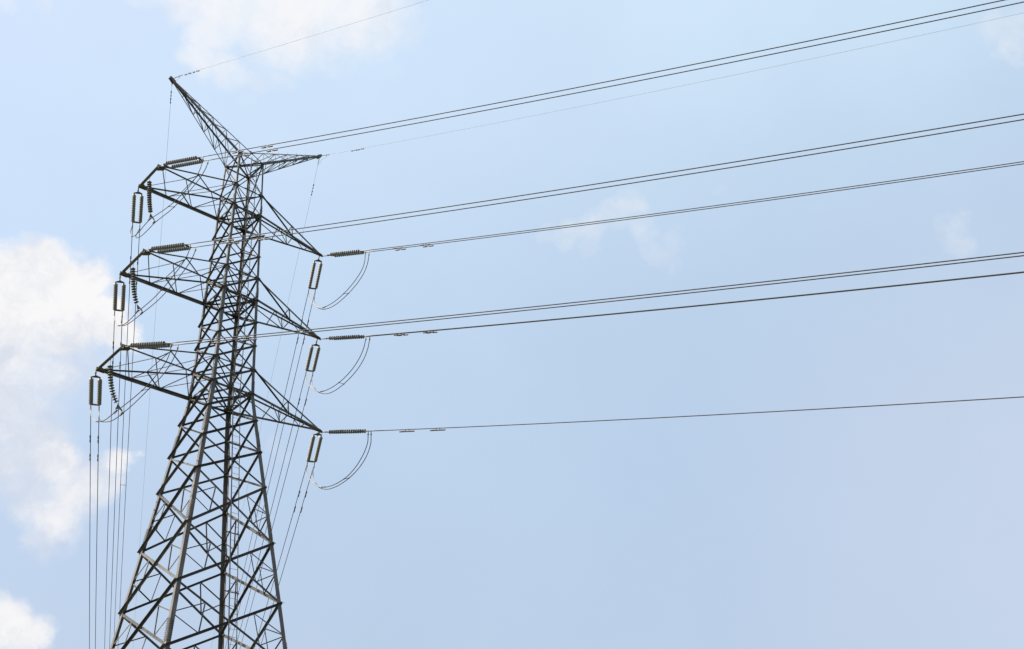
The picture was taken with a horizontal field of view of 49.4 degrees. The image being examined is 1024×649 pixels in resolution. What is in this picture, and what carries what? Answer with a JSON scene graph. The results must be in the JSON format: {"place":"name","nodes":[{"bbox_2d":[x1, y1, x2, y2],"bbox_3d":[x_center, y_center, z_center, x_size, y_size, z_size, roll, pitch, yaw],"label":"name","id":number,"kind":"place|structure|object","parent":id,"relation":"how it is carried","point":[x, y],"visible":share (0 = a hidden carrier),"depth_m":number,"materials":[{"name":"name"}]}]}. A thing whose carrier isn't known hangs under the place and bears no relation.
{"place":"outdoors","nodes":[
{"label":"outdoors","id":0,"kind":"place"},
{"bbox_2d":[0,0,1023,648],"label":"sky","id":1,"kind":"structure","parent":0,"point":[892,526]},
{"label":"ground","id":2,"kind":"structure","parent":0,"visible":0},
{"bbox_2d":[95,76,322,648],"bbox_3d":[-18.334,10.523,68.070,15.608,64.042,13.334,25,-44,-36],"label":"transmission tower","id":3,"kind":"structure","parent":2,"relation":"on","point":[176,583],"depth_m":70.98,"materials":[{"name":"metal"}]},
{"bbox_2d":[89,371,101,405],"bbox_3d":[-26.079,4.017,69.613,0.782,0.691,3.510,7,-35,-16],"label":"strain insulator set","id":4,"kind":"object","parent":3,"relation":"hanging from","point":[99,390],"visible":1,"depth_m":69.59,"materials":[{"name":"grey ceramic"}]},
{"bbox_2d":[89,405,90,648],"bbox_3d":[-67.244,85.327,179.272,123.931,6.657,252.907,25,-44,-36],"label":"conductor cable","id":5,"kind":"object","parent":4,"relation":"attached to","point":[89,541],"visible":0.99,"depth_m":85.16,"materials":[{"name":"metal"}]},
{"bbox_2d":[95,406,99,648],"bbox_3d":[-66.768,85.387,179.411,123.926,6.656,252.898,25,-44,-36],"label":"conductor cable","id":6,"kind":"object","parent":4,"relation":"attached to","point":[97,519],"visible":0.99,"depth_m":80.55,"materials":[{"name":"metal"}]},
{"bbox_2d":[107,360,123,415],"bbox_3d":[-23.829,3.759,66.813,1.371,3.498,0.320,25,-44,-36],"label":"jumper support string","id":7,"kind":"object","parent":3,"relation":"hanging from","point":[110,372],"visible":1,"depth_m":66.58,"materials":[{"name":"grey ceramic"}]},
{"bbox_2d":[90,347,170,421],"bbox_3d":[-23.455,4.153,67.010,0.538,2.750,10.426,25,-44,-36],"label":"jumper cable","id":8,"kind":"object","parent":7,"relation":"attached to","point":[134,396],"visible":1,"depth_m":65.04,"materials":[{"name":"metal"}]},
{"bbox_2d":[98,349,177,421],"bbox_3d":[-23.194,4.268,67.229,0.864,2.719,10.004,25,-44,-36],"label":"jumper cable","id":9,"kind":"object","parent":7,"relation":"attached to","point":[141,390],"visible":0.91,"depth_m":65.45,"materials":[{"name":"metal"}]},
{"bbox_2d":[113,275,125,311],"bbox_3d":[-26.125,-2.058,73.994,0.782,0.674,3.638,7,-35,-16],"label":"strain insulator set","id":10,"kind":"object","parent":3,"relation":"hanging from","point":[123,291],"visible":1,"depth_m":73.98,"materials":[{"name":"grey ceramic"}]},
{"bbox_2d":[104,311,114,648],"bbox_3d":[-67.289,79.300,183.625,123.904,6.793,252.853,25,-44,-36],"label":"conductor cable","id":11,"kind":"object","parent":10,"relation":"attached to","point":[109,475],"visible":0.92,"depth_m":91.04,"materials":[{"name":"metal"}]},
{"bbox_2d":[109,312,122,648],"bbox_3d":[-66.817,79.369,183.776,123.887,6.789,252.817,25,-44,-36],"label":"conductor cable","id":12,"kind":"object","parent":10,"relation":"attached to","point":[116,465],"visible":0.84,"depth_m":89.42,"materials":[{"name":"metal"}]},
{"bbox_2d":[130,263,142,314],"bbox_3d":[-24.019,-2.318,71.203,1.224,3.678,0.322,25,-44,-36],"label":"jumper support string","id":13,"kind":"object","parent":3,"relation":"hanging from","point":[133,281],"visible":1,"depth_m":71.00,"materials":[{"name":"grey ceramic"}]},
{"bbox_2d":[114,248,189,325],"bbox_3d":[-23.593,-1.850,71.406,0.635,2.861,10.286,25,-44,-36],"label":"jumper cable","id":14,"kind":"object","parent":13,"relation":"attached to","point":[155,296],"visible":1,"depth_m":69.58,"materials":[{"name":"metal"}]},
{"bbox_2d":[121,252,194,325],"bbox_3d":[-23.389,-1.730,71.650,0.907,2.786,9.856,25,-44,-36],"label":"jumper cable","id":15,"kind":"object","parent":13,"relation":"hanging from","point":[161,296],"visible":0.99,"depth_m":69.74,"materials":[{"name":"metal"}]},
{"bbox_2d":[131,189,143,223],"bbox_3d":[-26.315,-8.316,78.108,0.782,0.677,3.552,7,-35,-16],"label":"strain insulator set","id":16,"kind":"object","parent":3,"relation":"hanging from","point":[133,208],"visible":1,"depth_m":78.11,"materials":[{"name":"grey ceramic"}]},
{"bbox_2d":[114,222,132,631],"bbox_3d":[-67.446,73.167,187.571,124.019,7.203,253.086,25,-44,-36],"label":"conductor cable","id":17,"kind":"object","parent":16,"relation":"attached to","point":[123,414],"visible":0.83,"depth_m":95.94,"materials":[{"name":"metal"}]},
{"bbox_2d":[118,225,139,639],"bbox_3d":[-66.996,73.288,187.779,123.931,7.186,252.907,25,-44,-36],"label":"conductor cable","id":18,"kind":"object","parent":16,"relation":"attached to","point":[129,413],"visible":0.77,"depth_m":97.32,"materials":[{"name":"metal"}]},
{"bbox_2d":[135,164,207,237],"bbox_3d":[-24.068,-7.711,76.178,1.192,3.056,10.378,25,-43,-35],"label":"jumper cable","id":19,"kind":"object","parent":18,"relation":"attached to","point":[173,206],"visible":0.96,"depth_m":73.97,"materials":[{"name":"metal"}]},
{"bbox_2d":[124,341,172,348],"bbox_3d":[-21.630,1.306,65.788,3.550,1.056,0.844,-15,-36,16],"label":"strain insulator set","id":20,"kind":"object","parent":3,"relation":"attached to","point":[152,345],"visible":0.98,"depth_m":65.54,"materials":[{"name":"grey ceramic"}]},
{"bbox_2d":[167,252,1023,347],"bbox_3d":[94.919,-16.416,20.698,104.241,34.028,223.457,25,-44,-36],"label":"conductor cable","id":21,"kind":"object","parent":20,"relation":"attached to","point":[212,340],"visible":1,"depth_m":54.39,"materials":[{"name":"metal"}]},
{"bbox_2d":[174,255,1023,348],"bbox_3d":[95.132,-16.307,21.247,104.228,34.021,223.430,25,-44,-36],"label":"conductor cable","id":22,"kind":"object","parent":20,"relation":"attached to","point":[612,301],"visible":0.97,"depth_m":54.72,"materials":[{"name":"metal"}]},
{"bbox_2d":[147,179,154,223],"bbox_3d":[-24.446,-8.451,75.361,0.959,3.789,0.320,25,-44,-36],"label":"jumper support string","id":23,"kind":"object","parent":3,"relation":"hanging from","point":[149,195],"visible":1,"depth_m":75.20,"materials":[{"name":"grey ceramic"}]},
{"bbox_2d":[130,160,202,236],"bbox_3d":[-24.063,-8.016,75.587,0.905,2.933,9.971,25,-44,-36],"label":"jumper cable","id":24,"kind":"object","parent":23,"relation":"hanging from","point":[167,207],"visible":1,"depth_m":73.67,"materials":[{"name":"metal"}]},
{"bbox_2d":[133,83,171,641],"bbox_3d":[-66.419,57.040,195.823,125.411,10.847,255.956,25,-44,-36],"label":"earth wire","id":25,"kind":"object","parent":3,"relation":"attached to","point":[157,284],"visible":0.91,"depth_m":96.19,"materials":[{"name":"metal"}]},
{"bbox_2d":[145,243,191,253],"bbox_3d":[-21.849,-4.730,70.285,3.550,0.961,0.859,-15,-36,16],"label":"strain insulator set","id":26,"kind":"object","parent":3,"relation":"attached to","point":[176,247],"visible":0.99,"depth_m":70.15,"materials":[{"name":"grey ceramic"}]},
{"bbox_2d":[186,113,1023,247],"bbox_3d":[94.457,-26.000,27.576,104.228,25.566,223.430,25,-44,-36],"label":"conductor cable","id":27,"kind":"object","parent":26,"relation":"attached to","point":[231,239],"visible":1,"depth_m":58.48,"materials":[{"name":"metal"}]},
{"bbox_2d":[192,119,1023,250],"bbox_3d":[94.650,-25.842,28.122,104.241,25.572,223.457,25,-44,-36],"label":"conductor cable","id":28,"kind":"object","parent":26,"relation":"attached to","point":[260,239],"visible":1,"depth_m":59.10,"materials":[{"name":"metal"}]},
{"bbox_2d":[160,156,203,168],"bbox_3d":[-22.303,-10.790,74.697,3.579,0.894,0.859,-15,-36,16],"label":"strain insulator set","id":29,"kind":"object","parent":3,"relation":"attached to","point":[185,160],"visible":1,"depth_m":74.59,"materials":[{"name":"grey ceramic"}]},
{"bbox_2d":[199,0,1004,159],"bbox_3d":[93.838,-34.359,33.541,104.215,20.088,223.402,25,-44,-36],"label":"conductor cable","id":30,"kind":"object","parent":29,"relation":"attached to","point":[262,147],"visible":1,"depth_m":62.63,"materials":[{"name":"metal"}]},
{"bbox_2d":[204,1,1023,163],"bbox_3d":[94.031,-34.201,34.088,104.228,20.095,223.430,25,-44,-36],"label":"conductor cable","id":31,"kind":"object","parent":29,"relation":"attached to","point":[276,149],"visible":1,"depth_m":63.14,"materials":[{"name":"metal"}]},
{"bbox_2d":[212,157,319,641],"bbox_3d":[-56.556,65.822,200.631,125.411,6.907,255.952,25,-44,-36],"label":"earth wire","id":32,"kind":"object","parent":3,"relation":"attached to","point":[283,323],"visible":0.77,"depth_m":102.78,"materials":[{"name":"metal"}]},
{"bbox_2d":[173,0,426,84],"bbox_3d":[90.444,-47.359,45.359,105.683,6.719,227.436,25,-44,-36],"label":"earth wire","id":33,"kind":"object","parent":3,"relation":"attached to","point":[273,47],"visible":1,"depth_m":79.26,"materials":[{"name":"metal"}]},
{"bbox_2d":[305,339,320,371],"bbox_3d":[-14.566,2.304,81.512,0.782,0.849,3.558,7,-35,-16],"label":"strain insulator set","id":34,"kind":"object","parent":3,"relation":"attached to","point":[315,358],"visible":1,"depth_m":81.53,"materials":[{"name":"grey ceramic"}]},
{"bbox_2d":[235,373,305,648],"bbox_3d":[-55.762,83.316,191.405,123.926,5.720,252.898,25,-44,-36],"label":"conductor cable","id":35,"kind":"object","parent":34,"relation":"attached to","point":[276,489],"visible":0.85,"depth_m":93.52,"materials":[{"name":"metal"}]},
{"bbox_2d":[240,372,312,647],"bbox_3d":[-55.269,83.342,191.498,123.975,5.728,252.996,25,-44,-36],"label":"conductor cable","id":36,"kind":"object","parent":34,"relation":"attached to","point":[282,488],"visible":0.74,"depth_m":93.72,"materials":[{"name":"metal"}]},
{"bbox_2d":[306,432,322,462],"bbox_3d":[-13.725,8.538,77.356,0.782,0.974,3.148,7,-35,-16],"label":"strain insulator set","id":37,"kind":"object","parent":3,"relation":"attached to","point":[311,445],"visible":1,"depth_m":77.25,"materials":[{"name":"grey ceramic"}]},
{"bbox_2d":[254,462,307,648],"bbox_3d":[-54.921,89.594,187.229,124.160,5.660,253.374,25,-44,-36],"label":"conductor cable","id":38,"kind":"object","parent":37,"relation":"attached to","point":[286,536],"visible":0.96,"depth_m":84.88,"materials":[{"name":"metal"}]},
{"bbox_2d":[261,463,314,643],"bbox_3d":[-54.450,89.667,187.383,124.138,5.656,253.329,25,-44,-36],"label":"conductor cable","id":39,"kind":"object","parent":37,"relation":"attached to","point":[293,535],"visible":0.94,"depth_m":85.50,"materials":[{"name":"metal"}]},
{"bbox_2d":[308,256,322,289],"bbox_3d":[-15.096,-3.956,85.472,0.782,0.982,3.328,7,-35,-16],"label":"strain insulator set","id":40,"kind":"object","parent":3,"relation":"attached to","point":[312,275],"visible":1,"depth_m":85.44,"materials":[{"name":"grey ceramic"}]},
{"bbox_2d":[225,290,308,647],"bbox_3d":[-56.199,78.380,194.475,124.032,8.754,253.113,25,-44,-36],"label":"conductor cable","id":41,"kind":"object","parent":40,"relation":"attached to","point":[275,434],"visible":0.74,"depth_m":100.36,"materials":[{"name":"metal"}]},
{"bbox_2d":[229,290,315,648],"bbox_3d":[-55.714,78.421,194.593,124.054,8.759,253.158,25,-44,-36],"label":"conductor cable","id":42,"kind":"object","parent":40,"relation":"attached to","point":[281,434],"visible":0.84,"depth_m":100.03,"materials":[{"name":"metal"}]},
{"bbox_2d":[319,335,363,339],"bbox_3d":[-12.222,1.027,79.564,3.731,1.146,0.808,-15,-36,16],"label":"strain insulator set","id":43,"kind":"object","parent":3,"relation":"attached to","point":[344,337],"visible":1,"depth_m":79.27,"materials":[{"name":"grey ceramic"}]},
{"bbox_2d":[362,271,1023,339],"bbox_3d":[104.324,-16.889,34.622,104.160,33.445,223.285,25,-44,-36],"label":"conductor cable","id":44,"kind":"object","parent":43,"relation":"attached to","point":[431,331],"visible":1,"depth_m":69.19,"materials":[{"name":"metal"}]},
{"bbox_2d":[305,340,365,391],"bbox_3d":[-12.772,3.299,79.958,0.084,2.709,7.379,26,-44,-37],"label":"jumper cable","id":45,"kind":"object","parent":44,"relation":"attached to","point":[343,378],"visible":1,"depth_m":78.65,"materials":[{"name":"metal"}]},
{"bbox_2d":[366,272,1023,339],"bbox_3d":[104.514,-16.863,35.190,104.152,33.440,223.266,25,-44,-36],"label":"conductor cable","id":46,"kind":"object","parent":43,"relation":"attached to","point":[696,306],"visible":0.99,"depth_m":69.64,"materials":[{"name":"metal"}]},
{"bbox_2d":[311,340,369,393],"bbox_3d":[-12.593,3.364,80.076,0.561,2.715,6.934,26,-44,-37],"label":"jumper cable","id":47,"kind":"object","parent":46,"relation":"attached to","point":[338,382],"visible":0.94,"depth_m":79.15,"materials":[{"name":"metal"}]},
{"bbox_2d":[320,249,364,256],"bbox_3d":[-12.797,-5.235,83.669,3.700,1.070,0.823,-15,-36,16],"label":"strain insulator set","id":48,"kind":"object","parent":3,"relation":"attached to","point":[347,253],"visible":1,"depth_m":83.44,"materials":[{"name":"grey ceramic"}]},
{"bbox_2d":[362,161,1023,253],"bbox_3d":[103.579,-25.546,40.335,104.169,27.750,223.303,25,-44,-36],"label":"conductor cable","id":49,"kind":"object","parent":48,"relation":"attached to","point":[399,247],"visible":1,"depth_m":72.94,"materials":[{"name":"metal"}]},
{"bbox_2d":[308,254,365,307],"bbox_3d":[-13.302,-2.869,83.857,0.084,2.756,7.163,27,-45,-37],"label":"jumper cable","id":50,"kind":"object","parent":49,"relation":"attached to","point":[342,294],"visible":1,"depth_m":82.75,"materials":[{"name":"metal"}]},
{"bbox_2d":[366,163,1023,254],"bbox_3d":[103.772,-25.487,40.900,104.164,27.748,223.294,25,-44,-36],"label":"conductor cable","id":51,"kind":"object","parent":48,"relation":"attached to","point":[431,245],"visible":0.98,"depth_m":73.28,"materials":[{"name":"metal"}]},
{"bbox_2d":[314,255,368,309],"bbox_3d":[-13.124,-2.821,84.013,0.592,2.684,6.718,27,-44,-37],"label":"jumper cable","id":52,"kind":"object","parent":51,"relation":"attached to","point":[343,293],"visible":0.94,"depth_m":82.98,"materials":[{"name":"metal"}]},
{"bbox_2d":[321,429,365,433],"bbox_3d":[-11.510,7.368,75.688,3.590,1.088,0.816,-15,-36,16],"label":"strain insulator set","id":53,"kind":"object","parent":3,"relation":"attached to","point":[349,431],"visible":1,"depth_m":75.37,"materials":[{"name":"grey ceramic"}]},
{"bbox_2d":[370,400,973,434],"bbox_3d":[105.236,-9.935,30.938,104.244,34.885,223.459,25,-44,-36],"label":"conductor cable","id":54,"kind":"object","parent":53,"relation":"attached to","point":[593,421],"visible":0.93,"depth_m":72.94,"materials":[{"name":"metal"}]},
{"bbox_2d":[313,442,370,489],"bbox_3d":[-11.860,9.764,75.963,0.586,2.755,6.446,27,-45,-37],"label":"jumper cable","id":55,"kind":"object","parent":54,"relation":"attached to","point":[345,478],"visible":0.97,"depth_m":74.90,"materials":[{"name":"metal"}]},
{"bbox_2d":[364,396,1023,434],"bbox_3d":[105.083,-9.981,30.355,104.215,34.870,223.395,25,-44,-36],"label":"conductor cable","id":56,"kind":"object","parent":53,"relation":"attached to","point":[438,429],"visible":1,"depth_m":65.83,"materials":[{"name":"metal"}]},
{"bbox_2d":[306,441,367,487],"bbox_3d":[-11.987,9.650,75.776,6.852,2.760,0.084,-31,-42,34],"label":"jumper cable","id":57,"kind":"object","parent":56,"relation":"attached to","point":[341,480],"visible":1,"depth_m":74.80,"materials":[{"name":"metal"}]},
{"bbox_2d":[320,13,1020,161],"bbox_3d":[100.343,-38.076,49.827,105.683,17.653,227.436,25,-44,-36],"label":"earth wire","id":58,"kind":"object","parent":3,"relation":"attached to","point":[658,90],"visible":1,"depth_m":79.11,"materials":[{"name":"metal"}]}
]}

